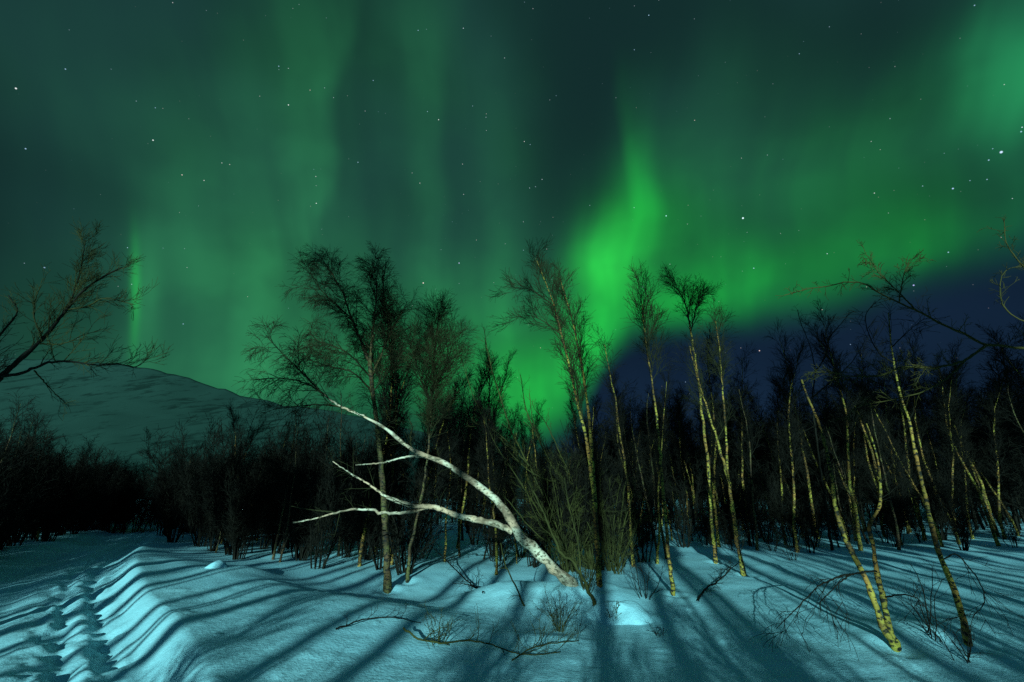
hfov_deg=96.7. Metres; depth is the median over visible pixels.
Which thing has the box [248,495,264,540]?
willow shrub
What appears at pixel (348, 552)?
willow shrub
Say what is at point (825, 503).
birch tree
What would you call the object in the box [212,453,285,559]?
willow shrub
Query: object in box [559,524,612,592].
twig bush
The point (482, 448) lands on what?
birch tree
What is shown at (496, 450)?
birch tree
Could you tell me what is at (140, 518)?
willow shrub
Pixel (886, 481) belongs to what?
birch tree
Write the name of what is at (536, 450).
birch tree
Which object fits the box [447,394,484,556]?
birch tree
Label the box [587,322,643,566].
birch tree
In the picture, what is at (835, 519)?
willow shrub
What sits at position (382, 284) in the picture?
birch tree
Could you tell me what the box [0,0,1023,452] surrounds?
sky
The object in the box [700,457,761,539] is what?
willow shrub
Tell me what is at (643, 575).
twig bush
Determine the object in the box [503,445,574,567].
willow shrub
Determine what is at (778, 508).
willow shrub
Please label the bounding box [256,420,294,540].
birch tree
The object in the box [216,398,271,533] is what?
birch tree
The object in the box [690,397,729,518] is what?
birch tree
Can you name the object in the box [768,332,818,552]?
birch tree
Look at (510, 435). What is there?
birch tree
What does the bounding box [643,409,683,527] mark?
birch tree
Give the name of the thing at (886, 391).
birch tree
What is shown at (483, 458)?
birch tree
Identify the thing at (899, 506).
willow shrub
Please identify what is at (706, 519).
willow shrub
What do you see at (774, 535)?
willow shrub
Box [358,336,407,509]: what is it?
birch tree
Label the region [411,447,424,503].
birch tree
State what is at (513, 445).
birch tree
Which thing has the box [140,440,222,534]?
willow shrub
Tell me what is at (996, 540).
birch tree
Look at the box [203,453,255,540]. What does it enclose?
willow shrub
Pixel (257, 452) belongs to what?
willow shrub
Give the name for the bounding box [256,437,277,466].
birch tree
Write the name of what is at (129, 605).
snow ground
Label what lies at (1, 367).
birch tree
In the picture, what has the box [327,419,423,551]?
willow shrub
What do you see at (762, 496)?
willow shrub
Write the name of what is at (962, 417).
birch tree
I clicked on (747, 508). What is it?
willow shrub
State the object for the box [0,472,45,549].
willow shrub
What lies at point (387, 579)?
birch tree
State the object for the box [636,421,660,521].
birch tree
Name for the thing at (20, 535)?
willow shrub
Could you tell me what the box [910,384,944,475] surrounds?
birch tree
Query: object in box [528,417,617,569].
willow shrub
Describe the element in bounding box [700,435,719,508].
birch tree
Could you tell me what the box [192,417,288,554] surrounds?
willow shrub
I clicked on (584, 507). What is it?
willow shrub
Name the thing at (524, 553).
willow shrub
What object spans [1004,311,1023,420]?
birch tree
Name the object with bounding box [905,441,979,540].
willow shrub
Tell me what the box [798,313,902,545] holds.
birch tree
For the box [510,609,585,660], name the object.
fallen branch
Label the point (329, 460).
birch tree
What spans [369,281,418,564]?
birch tree
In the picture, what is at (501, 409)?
birch tree
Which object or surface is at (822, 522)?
willow shrub
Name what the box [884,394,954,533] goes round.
birch tree
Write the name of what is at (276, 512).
willow shrub
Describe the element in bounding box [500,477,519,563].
birch tree
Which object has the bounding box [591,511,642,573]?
twig bush
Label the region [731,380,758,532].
birch tree
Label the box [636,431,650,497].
birch tree
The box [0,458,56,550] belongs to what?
willow shrub
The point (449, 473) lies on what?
birch tree
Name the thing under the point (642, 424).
birch tree
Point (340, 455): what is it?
birch tree
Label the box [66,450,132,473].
willow shrub
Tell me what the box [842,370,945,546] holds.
birch tree
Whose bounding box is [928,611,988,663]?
twig bush
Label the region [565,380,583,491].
birch tree
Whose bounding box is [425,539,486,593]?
fallen branch
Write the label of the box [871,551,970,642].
twig bush
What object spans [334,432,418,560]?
willow shrub
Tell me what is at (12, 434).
birch tree
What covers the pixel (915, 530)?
willow shrub
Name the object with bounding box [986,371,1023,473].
birch tree
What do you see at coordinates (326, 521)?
willow shrub
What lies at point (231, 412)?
birch tree
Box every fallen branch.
[335,602,426,629]
[403,603,574,655]
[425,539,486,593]
[494,543,524,606]
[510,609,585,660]
[696,553,745,600]
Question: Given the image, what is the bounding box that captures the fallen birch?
[231,315,578,586]
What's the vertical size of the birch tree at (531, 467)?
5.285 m
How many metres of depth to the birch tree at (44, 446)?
17.78 m
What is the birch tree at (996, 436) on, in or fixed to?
on the snow ground
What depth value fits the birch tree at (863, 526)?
24.64 m
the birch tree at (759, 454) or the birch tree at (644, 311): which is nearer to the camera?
the birch tree at (644, 311)
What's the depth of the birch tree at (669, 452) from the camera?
23.22 m
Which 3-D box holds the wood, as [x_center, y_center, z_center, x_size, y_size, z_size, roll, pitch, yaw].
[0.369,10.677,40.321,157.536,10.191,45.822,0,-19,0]
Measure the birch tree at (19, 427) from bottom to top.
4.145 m
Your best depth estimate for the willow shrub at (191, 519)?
15.67 m
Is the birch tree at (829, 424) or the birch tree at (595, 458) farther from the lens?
the birch tree at (829, 424)
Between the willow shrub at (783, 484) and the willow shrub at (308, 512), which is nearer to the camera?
the willow shrub at (308, 512)
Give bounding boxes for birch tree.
[0,354,13,380]
[0,388,43,496]
[2,418,36,500]
[4,404,49,529]
[13,416,54,463]
[18,427,51,540]
[20,414,54,464]
[29,422,53,494]
[37,431,62,475]
[63,434,100,534]
[196,442,247,539]
[208,452,238,552]
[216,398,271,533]
[220,415,266,543]
[222,399,249,474]
[239,466,256,552]
[240,442,272,547]
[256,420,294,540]
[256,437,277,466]
[271,395,312,559]
[275,241,434,593]
[275,403,317,561]
[310,408,342,496]
[321,431,336,546]
[322,384,354,556]
[336,431,364,541]
[348,333,423,566]
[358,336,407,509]
[365,242,413,553]
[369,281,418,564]
[379,288,484,582]
[396,427,416,541]
[409,366,450,511]
[411,362,475,535]
[411,433,426,513]
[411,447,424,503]
[426,395,456,534]
[436,401,470,561]
[441,388,467,521]
[442,368,479,540]
[445,414,468,488]
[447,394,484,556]
[451,350,501,548]
[453,398,482,532]
[464,410,487,525]
[470,388,504,574]
[470,402,494,502]
[470,406,497,506]
[472,337,508,515]
[473,422,499,500]
[478,403,505,527]
[483,347,517,531]
[483,422,506,511]
[483,431,515,559]
[488,233,602,587]
[499,420,522,550]
[500,404,520,497]
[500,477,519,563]
[508,421,520,502]
[513,401,530,501]
[518,424,532,522]
[521,437,536,516]
[522,399,545,532]
[523,408,542,484]
[523,422,543,505]
[538,435,555,487]
[554,446,581,544]
[563,428,585,518]
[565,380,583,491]
[568,402,586,457]
[582,437,614,557]
[583,396,602,464]
[585,426,609,516]
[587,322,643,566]
[595,423,609,522]
[601,371,639,545]
[605,439,625,518]
[609,400,648,540]
[613,384,658,553]
[620,258,677,595]
[625,430,643,533]
[626,415,650,505]
[629,379,668,558]
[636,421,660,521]
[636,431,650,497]
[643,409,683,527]
[644,403,686,533]
[646,432,675,539]
[648,366,677,563]
[654,263,722,563]
[657,423,672,525]
[661,393,698,513]
[667,382,694,519]
[668,295,746,576]
[670,387,699,530]
[686,322,735,547]
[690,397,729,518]
[690,406,722,523]
[695,363,730,518]
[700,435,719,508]
[718,373,738,481]
[723,378,778,550]
[724,341,761,541]
[727,394,751,528]
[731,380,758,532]
[731,404,774,526]
[742,382,796,515]
[749,380,953,659]
[749,404,800,492]
[762,360,798,544]
[762,369,850,538]
[763,317,826,537]
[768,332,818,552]
[775,214,1023,431]
[787,304,870,550]
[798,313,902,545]
[804,298,872,550]
[805,384,865,531]
[807,389,869,543]
[812,382,860,527]
[812,413,847,510]
[822,286,1023,646]
[830,419,857,531]
[836,380,874,540]
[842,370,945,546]
[845,333,885,536]
[846,382,921,532]
[848,371,911,549]
[856,374,911,532]
[867,359,909,533]
[874,338,927,540]
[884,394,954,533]
[898,328,940,531]
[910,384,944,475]
[915,393,1021,535]
[922,349,1001,545]
[923,373,1001,536]
[926,352,979,543]
[936,337,995,532]
[940,379,989,538]
[968,358,1023,539]
[975,323,1023,394]
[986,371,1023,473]
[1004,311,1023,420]
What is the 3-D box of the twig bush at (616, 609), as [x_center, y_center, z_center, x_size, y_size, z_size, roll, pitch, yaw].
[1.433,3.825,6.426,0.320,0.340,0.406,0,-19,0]
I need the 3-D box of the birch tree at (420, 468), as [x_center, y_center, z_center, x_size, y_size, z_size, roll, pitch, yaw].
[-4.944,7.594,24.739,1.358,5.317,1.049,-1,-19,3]
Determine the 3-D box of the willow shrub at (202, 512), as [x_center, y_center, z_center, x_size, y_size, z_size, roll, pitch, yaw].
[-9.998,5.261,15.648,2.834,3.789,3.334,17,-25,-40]
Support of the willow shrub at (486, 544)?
on the snow ground
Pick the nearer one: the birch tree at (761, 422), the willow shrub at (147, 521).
the birch tree at (761, 422)
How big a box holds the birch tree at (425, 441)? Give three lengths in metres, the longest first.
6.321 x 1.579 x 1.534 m
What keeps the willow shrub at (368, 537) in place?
on the snow ground
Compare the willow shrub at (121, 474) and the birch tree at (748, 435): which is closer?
the birch tree at (748, 435)
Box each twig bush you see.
[419,600,459,645]
[533,583,584,631]
[539,515,585,571]
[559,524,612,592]
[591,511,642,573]
[602,598,623,619]
[620,540,671,599]
[648,622,665,636]
[768,529,802,559]
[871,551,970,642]
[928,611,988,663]
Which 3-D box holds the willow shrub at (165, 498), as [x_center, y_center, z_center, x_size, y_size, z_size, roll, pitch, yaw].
[-12.662,5.456,18.150,3.714,4.965,4.370,5,-20,-15]
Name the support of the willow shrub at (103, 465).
on the snow ground
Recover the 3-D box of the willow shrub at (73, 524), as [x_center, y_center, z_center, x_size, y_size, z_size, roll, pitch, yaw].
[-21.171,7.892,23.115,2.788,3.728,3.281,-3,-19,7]
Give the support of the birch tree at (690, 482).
on the snow ground
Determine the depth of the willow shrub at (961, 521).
14.63 m
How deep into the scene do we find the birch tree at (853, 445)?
18.65 m
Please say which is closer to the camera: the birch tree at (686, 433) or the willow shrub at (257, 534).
the willow shrub at (257, 534)
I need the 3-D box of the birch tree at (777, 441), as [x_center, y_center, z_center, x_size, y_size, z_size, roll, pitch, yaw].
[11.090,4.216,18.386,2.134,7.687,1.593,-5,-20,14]
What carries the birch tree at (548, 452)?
on the snow ground
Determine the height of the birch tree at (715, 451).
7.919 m
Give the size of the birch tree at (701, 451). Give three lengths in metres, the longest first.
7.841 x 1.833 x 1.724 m
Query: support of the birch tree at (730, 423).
on the snow ground
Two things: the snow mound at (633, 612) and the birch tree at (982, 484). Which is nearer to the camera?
the snow mound at (633, 612)
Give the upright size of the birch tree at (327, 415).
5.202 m
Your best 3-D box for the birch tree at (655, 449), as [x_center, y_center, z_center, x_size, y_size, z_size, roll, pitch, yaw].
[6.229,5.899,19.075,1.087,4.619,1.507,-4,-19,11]
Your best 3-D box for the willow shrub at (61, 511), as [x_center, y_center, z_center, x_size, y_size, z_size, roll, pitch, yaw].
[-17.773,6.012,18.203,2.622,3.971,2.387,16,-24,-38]
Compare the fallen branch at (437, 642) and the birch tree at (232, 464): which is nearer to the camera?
the fallen branch at (437, 642)
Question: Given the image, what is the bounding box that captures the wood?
[23,320,1023,533]
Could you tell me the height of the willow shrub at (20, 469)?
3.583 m
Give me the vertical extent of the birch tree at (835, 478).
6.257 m
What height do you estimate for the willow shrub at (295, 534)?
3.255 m
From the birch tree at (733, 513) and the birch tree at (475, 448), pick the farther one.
the birch tree at (475, 448)
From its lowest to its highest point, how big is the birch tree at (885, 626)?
3.510 m
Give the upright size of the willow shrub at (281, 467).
4.726 m
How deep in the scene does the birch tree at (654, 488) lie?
13.80 m
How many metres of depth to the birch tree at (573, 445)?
17.63 m
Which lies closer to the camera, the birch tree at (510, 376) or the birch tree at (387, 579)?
the birch tree at (387, 579)
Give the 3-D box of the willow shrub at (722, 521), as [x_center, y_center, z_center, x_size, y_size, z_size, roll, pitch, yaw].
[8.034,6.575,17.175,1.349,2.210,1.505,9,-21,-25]
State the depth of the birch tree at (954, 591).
5.95 m
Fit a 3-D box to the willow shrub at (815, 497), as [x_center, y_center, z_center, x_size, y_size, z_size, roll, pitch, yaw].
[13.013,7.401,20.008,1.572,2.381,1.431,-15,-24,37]
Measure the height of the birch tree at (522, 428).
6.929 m
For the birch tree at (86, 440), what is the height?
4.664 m
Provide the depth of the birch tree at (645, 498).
14.94 m
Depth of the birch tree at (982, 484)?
22.84 m
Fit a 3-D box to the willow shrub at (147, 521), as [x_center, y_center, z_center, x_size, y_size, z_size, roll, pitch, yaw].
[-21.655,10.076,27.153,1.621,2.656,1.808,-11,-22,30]
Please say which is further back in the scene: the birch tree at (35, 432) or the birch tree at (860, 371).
the birch tree at (860, 371)
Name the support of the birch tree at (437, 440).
on the snow ground
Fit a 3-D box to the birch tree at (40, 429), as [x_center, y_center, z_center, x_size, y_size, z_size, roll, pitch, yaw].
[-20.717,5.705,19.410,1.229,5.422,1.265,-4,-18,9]
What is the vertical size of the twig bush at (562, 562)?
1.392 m
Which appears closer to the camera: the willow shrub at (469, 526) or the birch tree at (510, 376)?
the willow shrub at (469, 526)
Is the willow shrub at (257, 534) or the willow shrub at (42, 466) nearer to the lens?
the willow shrub at (42, 466)
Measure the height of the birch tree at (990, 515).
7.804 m
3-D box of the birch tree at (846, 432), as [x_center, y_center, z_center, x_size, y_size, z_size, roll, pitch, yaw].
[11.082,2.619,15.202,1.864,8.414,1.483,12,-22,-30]
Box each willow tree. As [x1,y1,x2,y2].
[0,217,171,420]
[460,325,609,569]
[504,441,596,605]
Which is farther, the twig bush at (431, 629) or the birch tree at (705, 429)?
the birch tree at (705, 429)
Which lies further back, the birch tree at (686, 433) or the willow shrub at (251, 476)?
the birch tree at (686, 433)
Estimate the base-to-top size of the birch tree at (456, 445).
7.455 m
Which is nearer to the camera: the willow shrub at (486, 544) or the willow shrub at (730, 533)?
the willow shrub at (486, 544)
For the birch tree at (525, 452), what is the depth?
29.48 m
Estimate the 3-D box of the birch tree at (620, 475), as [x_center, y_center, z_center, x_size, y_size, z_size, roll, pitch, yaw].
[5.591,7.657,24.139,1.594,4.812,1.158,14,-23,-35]
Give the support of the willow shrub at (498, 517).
on the snow ground
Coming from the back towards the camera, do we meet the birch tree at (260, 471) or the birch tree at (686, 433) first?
the birch tree at (686, 433)
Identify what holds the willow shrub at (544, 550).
on the snow ground
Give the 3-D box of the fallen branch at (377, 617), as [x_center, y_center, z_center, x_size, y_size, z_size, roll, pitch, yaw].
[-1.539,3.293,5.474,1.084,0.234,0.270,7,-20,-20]
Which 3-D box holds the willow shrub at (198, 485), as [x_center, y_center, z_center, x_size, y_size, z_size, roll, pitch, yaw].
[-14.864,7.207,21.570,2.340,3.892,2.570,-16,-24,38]
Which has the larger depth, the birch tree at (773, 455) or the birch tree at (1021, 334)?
the birch tree at (773, 455)
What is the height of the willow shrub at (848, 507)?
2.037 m
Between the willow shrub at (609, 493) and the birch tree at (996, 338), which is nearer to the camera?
the willow shrub at (609, 493)
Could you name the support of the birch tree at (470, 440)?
on the snow ground
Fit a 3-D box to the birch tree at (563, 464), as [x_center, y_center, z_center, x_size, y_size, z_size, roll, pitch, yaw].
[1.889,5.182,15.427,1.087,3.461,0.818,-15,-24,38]
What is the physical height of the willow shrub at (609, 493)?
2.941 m
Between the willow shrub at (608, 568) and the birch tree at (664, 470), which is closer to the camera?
the willow shrub at (608, 568)
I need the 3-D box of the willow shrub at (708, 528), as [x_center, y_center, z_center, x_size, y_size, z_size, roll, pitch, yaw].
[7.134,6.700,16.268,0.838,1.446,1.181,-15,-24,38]
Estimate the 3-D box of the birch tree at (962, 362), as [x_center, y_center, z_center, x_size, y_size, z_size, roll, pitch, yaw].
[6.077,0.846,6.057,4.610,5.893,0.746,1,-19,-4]
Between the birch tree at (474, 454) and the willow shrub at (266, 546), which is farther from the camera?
the birch tree at (474, 454)
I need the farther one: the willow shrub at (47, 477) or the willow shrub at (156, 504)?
the willow shrub at (156, 504)
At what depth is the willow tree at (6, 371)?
7.55 m
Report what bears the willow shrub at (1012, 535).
on the snow ground
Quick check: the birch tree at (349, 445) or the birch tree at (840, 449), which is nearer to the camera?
the birch tree at (349, 445)
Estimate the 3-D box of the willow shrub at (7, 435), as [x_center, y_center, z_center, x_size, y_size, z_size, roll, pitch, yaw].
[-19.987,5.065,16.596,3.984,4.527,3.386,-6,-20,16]
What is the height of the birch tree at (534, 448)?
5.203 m
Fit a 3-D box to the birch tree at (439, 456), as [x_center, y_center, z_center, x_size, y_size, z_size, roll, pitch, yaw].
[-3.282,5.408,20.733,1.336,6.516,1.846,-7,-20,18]
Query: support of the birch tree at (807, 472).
on the snow ground
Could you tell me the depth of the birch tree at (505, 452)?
13.33 m
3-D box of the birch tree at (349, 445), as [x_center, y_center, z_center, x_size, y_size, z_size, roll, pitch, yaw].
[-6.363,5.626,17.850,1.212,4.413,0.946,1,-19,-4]
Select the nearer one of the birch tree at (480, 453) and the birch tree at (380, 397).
the birch tree at (380, 397)
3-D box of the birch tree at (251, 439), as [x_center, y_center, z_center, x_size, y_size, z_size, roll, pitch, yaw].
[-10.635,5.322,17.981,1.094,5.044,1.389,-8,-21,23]
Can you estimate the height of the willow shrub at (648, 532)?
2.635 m
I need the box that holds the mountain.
[0,358,956,498]
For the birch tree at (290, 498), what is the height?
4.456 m
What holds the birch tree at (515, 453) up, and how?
on the snow ground
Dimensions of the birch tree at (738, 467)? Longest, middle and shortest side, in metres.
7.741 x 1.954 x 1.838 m
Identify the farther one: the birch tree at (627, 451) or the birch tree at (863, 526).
the birch tree at (863, 526)
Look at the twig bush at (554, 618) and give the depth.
5.94 m
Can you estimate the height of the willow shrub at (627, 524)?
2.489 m
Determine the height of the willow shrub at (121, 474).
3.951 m
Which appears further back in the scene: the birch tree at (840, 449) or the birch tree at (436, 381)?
the birch tree at (840, 449)
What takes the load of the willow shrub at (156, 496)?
on the snow ground
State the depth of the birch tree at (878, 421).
24.70 m
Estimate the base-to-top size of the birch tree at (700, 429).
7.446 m
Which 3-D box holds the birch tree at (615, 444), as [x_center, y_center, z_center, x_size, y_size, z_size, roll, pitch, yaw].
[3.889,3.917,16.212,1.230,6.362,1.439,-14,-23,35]
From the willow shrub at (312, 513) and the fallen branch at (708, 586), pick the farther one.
the willow shrub at (312, 513)
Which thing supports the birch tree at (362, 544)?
on the snow ground
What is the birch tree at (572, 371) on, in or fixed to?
on the snow ground
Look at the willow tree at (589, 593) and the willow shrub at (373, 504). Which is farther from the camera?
the willow shrub at (373, 504)
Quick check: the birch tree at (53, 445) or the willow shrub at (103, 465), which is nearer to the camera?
the birch tree at (53, 445)
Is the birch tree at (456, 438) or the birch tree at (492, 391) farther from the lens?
the birch tree at (456, 438)
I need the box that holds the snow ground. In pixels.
[0,500,1023,681]
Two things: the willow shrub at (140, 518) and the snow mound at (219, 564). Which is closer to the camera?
the snow mound at (219, 564)
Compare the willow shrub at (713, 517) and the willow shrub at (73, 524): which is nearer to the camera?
the willow shrub at (713, 517)
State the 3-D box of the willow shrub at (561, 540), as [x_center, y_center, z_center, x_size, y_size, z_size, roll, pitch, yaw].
[1.467,4.029,10.582,2.349,2.754,1.566,7,-20,-20]
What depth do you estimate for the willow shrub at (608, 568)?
10.74 m
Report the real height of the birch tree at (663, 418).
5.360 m
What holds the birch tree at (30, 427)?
on the snow ground
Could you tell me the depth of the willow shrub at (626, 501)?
15.30 m
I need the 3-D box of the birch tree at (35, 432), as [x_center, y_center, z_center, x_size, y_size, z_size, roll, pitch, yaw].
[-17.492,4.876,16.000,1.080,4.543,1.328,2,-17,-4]
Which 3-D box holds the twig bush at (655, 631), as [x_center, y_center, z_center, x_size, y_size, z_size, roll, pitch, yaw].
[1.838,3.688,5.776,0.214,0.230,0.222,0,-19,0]
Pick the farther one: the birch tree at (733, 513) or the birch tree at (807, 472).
the birch tree at (807, 472)
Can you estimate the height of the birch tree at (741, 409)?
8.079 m
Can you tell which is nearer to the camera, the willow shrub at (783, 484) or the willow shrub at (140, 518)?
the willow shrub at (783, 484)
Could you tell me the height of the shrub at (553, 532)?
6.634 m
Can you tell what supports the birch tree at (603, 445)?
on the snow ground
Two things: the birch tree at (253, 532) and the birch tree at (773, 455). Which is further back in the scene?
the birch tree at (773, 455)
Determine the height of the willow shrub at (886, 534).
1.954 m
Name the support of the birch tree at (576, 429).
on the snow ground
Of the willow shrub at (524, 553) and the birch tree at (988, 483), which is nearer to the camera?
the willow shrub at (524, 553)
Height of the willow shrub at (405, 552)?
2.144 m
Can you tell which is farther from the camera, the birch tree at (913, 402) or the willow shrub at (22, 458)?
the birch tree at (913, 402)
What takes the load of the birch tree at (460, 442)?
on the snow ground
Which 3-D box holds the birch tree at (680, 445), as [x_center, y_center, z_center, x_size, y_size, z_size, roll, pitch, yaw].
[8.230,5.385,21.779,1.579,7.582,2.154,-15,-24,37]
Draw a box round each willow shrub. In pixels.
[0,409,64,475]
[0,419,21,455]
[0,433,44,497]
[0,437,16,523]
[0,437,53,514]
[0,441,73,549]
[0,447,62,504]
[0,450,48,487]
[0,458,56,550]
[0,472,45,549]
[6,449,59,545]
[12,460,69,542]
[26,430,128,539]
[30,445,108,541]
[53,444,132,528]
[56,458,110,535]
[63,460,139,533]
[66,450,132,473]
[80,449,148,524]
[86,460,150,529]
[99,458,141,525]
[126,488,153,531]
[134,488,156,531]
[137,411,259,542]
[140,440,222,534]
[144,463,202,531]
[146,456,198,535]
[164,453,229,546]
[170,452,223,533]
[178,438,261,551]
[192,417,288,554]
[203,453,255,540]
[206,440,290,492]
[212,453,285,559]
[221,451,277,542]
[241,434,285,471]
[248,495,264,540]
[249,430,334,553]
[249,467,284,549]
[255,398,397,557]
[256,451,298,545]
[268,435,319,467]
[275,447,348,560]
[279,421,376,513]
[279,450,322,548]
[280,460,326,550]
[292,425,372,568]
[323,458,376,557]
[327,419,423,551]
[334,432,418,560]
[335,444,412,569]
[343,449,411,559]
[352,426,462,575]
[369,484,436,564]
[403,485,459,559]
[448,457,498,544]
[465,500,515,561]
[472,467,527,555]
[477,498,521,568]
[499,465,541,557]
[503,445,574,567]
[517,455,625,572]
[525,449,566,560]
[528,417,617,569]
[546,443,606,559]
[565,451,637,569]
[566,464,655,570]
[587,471,644,566]
[605,467,640,535]
[606,469,674,562]
[622,472,657,540]
[648,452,713,547]
[674,489,713,541]
[688,498,714,545]
[695,495,727,535]
[699,508,725,546]
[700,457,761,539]
[704,484,747,544]
[715,502,759,550]
[716,464,771,546]
[730,470,791,541]
[731,473,770,538]
[753,456,822,547]
[757,513,788,550]
[772,478,810,536]
[787,490,830,546]
[787,503,824,553]
[790,484,820,536]
[795,482,824,533]
[812,493,866,547]
[815,490,854,539]
[828,498,847,536]
[852,451,924,546]
[857,494,893,543]
[862,472,912,537]
[903,503,927,542]
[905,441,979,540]
[929,468,997,550]
[982,508,1022,547]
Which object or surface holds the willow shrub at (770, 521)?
on the snow ground
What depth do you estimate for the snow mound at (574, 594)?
7.22 m
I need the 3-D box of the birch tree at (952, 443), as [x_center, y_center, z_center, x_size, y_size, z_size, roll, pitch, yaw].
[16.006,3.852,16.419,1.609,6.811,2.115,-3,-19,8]
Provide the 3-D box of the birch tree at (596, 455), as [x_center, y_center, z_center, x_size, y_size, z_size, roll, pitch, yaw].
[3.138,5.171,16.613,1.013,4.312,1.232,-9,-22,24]
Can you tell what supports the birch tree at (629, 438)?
on the snow ground
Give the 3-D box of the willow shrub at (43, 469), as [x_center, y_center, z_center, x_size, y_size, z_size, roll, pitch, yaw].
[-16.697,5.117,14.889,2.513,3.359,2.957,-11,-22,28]
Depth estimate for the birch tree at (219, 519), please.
14.10 m
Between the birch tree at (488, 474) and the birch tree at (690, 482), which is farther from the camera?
the birch tree at (690, 482)
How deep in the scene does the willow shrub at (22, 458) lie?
14.33 m
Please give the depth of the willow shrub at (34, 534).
19.29 m
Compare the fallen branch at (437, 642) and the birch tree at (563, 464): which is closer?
the fallen branch at (437, 642)
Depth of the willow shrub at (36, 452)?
12.67 m
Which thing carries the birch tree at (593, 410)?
on the snow ground
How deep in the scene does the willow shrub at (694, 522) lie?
18.19 m
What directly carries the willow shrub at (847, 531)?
on the snow ground
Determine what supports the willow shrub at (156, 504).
on the snow ground
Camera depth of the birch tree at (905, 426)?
18.76 m
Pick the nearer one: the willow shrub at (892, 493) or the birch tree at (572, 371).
the birch tree at (572, 371)
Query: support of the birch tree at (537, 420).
on the snow ground
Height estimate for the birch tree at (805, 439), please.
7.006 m
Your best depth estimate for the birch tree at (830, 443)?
17.81 m
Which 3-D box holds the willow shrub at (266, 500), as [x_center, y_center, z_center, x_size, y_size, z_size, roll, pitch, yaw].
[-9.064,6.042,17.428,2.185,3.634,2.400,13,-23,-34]
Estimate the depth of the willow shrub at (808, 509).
18.99 m
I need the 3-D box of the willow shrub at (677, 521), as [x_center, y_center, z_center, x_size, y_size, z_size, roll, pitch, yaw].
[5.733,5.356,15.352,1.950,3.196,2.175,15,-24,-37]
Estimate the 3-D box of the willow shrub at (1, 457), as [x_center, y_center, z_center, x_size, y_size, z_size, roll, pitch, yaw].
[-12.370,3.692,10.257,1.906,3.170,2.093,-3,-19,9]
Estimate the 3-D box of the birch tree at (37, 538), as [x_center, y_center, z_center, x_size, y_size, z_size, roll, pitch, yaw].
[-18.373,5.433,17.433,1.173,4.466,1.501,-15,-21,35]
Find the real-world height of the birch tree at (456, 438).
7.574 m
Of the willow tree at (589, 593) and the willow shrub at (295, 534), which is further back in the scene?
the willow shrub at (295, 534)
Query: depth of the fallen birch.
7.95 m
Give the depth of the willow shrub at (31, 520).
15.50 m
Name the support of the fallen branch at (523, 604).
on the snow ground
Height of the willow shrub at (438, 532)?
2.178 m
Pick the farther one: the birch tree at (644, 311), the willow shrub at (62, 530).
the willow shrub at (62, 530)
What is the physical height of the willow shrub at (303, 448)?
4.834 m
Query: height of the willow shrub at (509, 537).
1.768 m
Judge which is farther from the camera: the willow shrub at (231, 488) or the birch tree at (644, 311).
the willow shrub at (231, 488)
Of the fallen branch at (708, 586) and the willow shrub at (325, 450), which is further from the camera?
the willow shrub at (325, 450)
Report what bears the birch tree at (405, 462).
on the snow ground
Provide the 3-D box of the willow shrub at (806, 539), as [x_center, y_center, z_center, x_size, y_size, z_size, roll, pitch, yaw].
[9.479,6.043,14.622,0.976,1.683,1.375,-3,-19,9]
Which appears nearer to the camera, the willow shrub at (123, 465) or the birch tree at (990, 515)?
the birch tree at (990, 515)
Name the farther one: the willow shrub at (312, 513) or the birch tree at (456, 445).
the birch tree at (456, 445)
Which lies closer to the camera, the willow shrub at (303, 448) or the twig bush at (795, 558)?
the twig bush at (795, 558)
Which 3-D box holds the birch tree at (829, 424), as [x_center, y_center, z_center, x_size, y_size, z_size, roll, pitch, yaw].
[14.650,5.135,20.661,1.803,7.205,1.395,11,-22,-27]
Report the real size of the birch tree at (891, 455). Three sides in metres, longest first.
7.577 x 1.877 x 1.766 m
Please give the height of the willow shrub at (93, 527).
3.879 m
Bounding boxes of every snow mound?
[205,560,228,568]
[550,583,589,601]
[584,600,652,624]
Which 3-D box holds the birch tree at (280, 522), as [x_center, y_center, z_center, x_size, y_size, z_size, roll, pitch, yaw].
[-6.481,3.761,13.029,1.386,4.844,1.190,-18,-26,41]
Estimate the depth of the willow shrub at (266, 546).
15.74 m
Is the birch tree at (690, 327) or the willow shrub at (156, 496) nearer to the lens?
the birch tree at (690, 327)
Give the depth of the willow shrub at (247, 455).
21.22 m
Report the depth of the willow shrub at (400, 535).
10.74 m
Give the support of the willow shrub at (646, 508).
on the snow ground

